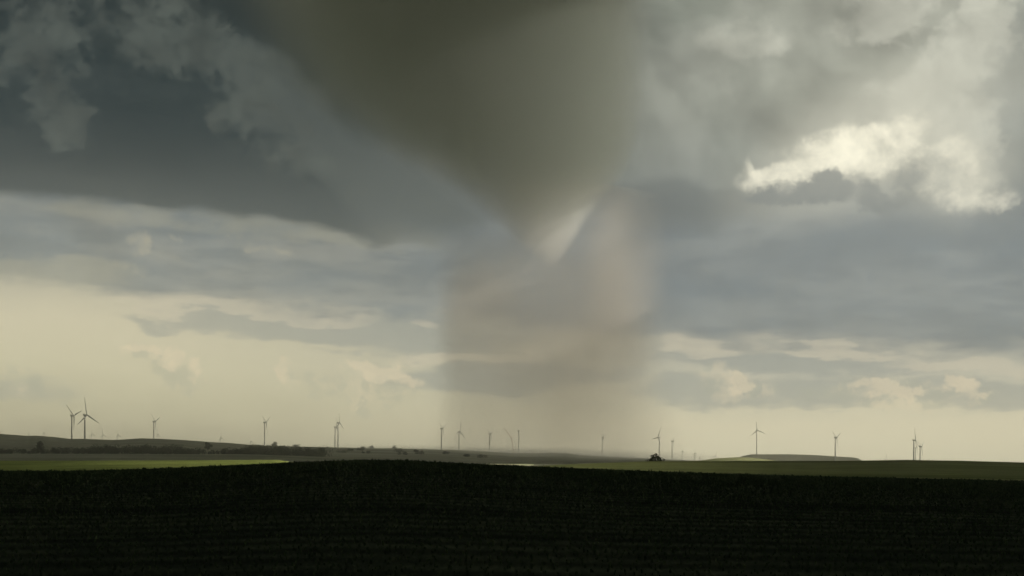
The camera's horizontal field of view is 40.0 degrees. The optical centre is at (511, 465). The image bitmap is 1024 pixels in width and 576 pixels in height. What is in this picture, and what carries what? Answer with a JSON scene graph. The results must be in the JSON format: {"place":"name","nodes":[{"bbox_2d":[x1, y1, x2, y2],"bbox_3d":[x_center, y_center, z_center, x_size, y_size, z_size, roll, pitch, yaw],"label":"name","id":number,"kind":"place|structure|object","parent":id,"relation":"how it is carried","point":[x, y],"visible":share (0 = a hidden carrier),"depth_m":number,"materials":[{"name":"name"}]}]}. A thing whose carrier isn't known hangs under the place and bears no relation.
{"place":"outdoors","nodes":[
{"label":"outdoors","id":0,"kind":"place"},
{"bbox_2d":[0,434,1023,575],"bbox_3d":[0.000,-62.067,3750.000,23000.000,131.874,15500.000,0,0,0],"label":"ground","id":1,"kind":"structure","parent":0,"point":[789,464],"depth_m":51.31,"materials":[{"name":"soil"}]},
{"bbox_2d":[36,441,44,453],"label":"tree","id":2,"kind":"object","parent":1,"relation":"on","point":[39,444],"visible":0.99,"depth_m":2077.00,"materials":[{"name":"green plant"}]},
{"bbox_2d":[67,406,80,438],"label":"wind turbine","id":3,"kind":"object","parent":1,"relation":"on","point":[72,415],"visible":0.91,"depth_m":3498.29,"materials":[{"name":"white paint"}]},
{"bbox_2d":[77,397,96,438],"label":"wind turbine","id":4,"kind":"object","parent":1,"relation":"on","point":[85,415],"visible":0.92,"depth_m":3198.24,"materials":[{"name":"white paint"}]},
{"bbox_2d":[151,414,159,438],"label":"wind turbine","id":5,"kind":"object","parent":1,"relation":"on","point":[153,425],"visible":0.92,"depth_m":4498.42,"materials":[{"name":"white paint"}]},
{"bbox_2d":[204,442,212,449],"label":"tree","id":6,"kind":"object","parent":1,"relation":"on","point":[208,446],"visible":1,"depth_m":2248.93,"materials":[{"name":"green plant"}]},
{"bbox_2d":[0,444,487,457],"bbox_3d":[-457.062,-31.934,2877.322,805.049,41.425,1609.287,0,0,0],"label":"tree belt","id":7,"kind":"object","parent":1,"relation":"on","point":[252,450],"visible":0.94,"depth_m":2170.73,"materials":[{"name":"green plant"}]},
{"bbox_2d":[262,416,268,444],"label":"wind turbine","id":8,"kind":"object","parent":1,"relation":"on","point":[264,428],"visible":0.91,"depth_m":4598.27,"materials":[{"name":"white paint"}]},
{"bbox_2d":[336,418,343,446],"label":"wind turbine","id":9,"kind":"object","parent":1,"relation":"on","point":[338,434],"visible":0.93,"depth_m":4899.15,"materials":[{"name":"white paint"}]},
{"bbox_2d":[440,424,445,449],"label":"wind turbine","id":10,"kind":"object","parent":1,"relation":"on","point":[441,435],"visible":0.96,"depth_m":4948.15,"materials":[{"name":"white paint"}]},
{"bbox_2d":[457,424,463,449],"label":"wind turbine","id":11,"kind":"object","parent":1,"relation":"on","point":[459,440],"visible":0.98,"depth_m":5099.25,"materials":[{"name":"white paint"}]},
{"bbox_2d":[488,429,494,451],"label":"wind turbine","id":12,"kind":"object","parent":1,"relation":"on","point":[489,439],"visible":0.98,"depth_m":5448.17,"materials":[{"name":"white paint"}]},
{"bbox_2d":[0,458,1023,575],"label":"crop","id":13,"kind":"object","parent":1,"relation":"on","point":[997,487],"visible":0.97,"depth_m":77.89,"materials":[{"name":"green plant"}]},
{"bbox_2d":[649,453,661,460],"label":"tree","id":14,"kind":"object","parent":1,"relation":"on","point":[655,457],"visible":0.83,"depth_m":591.69,"materials":[{"name":"green plant"}]},
{"bbox_2d":[653,428,660,456],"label":"wind turbine","id":15,"kind":"object","parent":1,"relation":"on","point":[659,442],"visible":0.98,"depth_m":5098.20,"materials":[{"name":"white paint"}]},
{"bbox_2d":[752,424,764,453],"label":"wind turbine","id":16,"kind":"object","parent":1,"relation":"on","point":[756,437],"visible":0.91,"depth_m":5998.34,"materials":[{"name":"white paint"}]},
{"bbox_2d":[833,433,839,460],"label":"wind turbine","id":17,"kind":"object","parent":1,"relation":"on","point":[835,437],"visible":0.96,"depth_m":4748.15,"materials":[{"name":"white paint"}]},
{"bbox_2d":[912,428,917,459],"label":"wind turbine","id":18,"kind":"object","parent":1,"relation":"on","point":[913,445],"visible":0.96,"depth_m":4348.54,"materials":[{"name":"white paint"}]},
{"bbox_2d":[0,0,1023,461],"label":"sky","id":19,"kind":"structure","parent":0,"point":[567,225],"materials":[{"name":"grey"}]}
]}

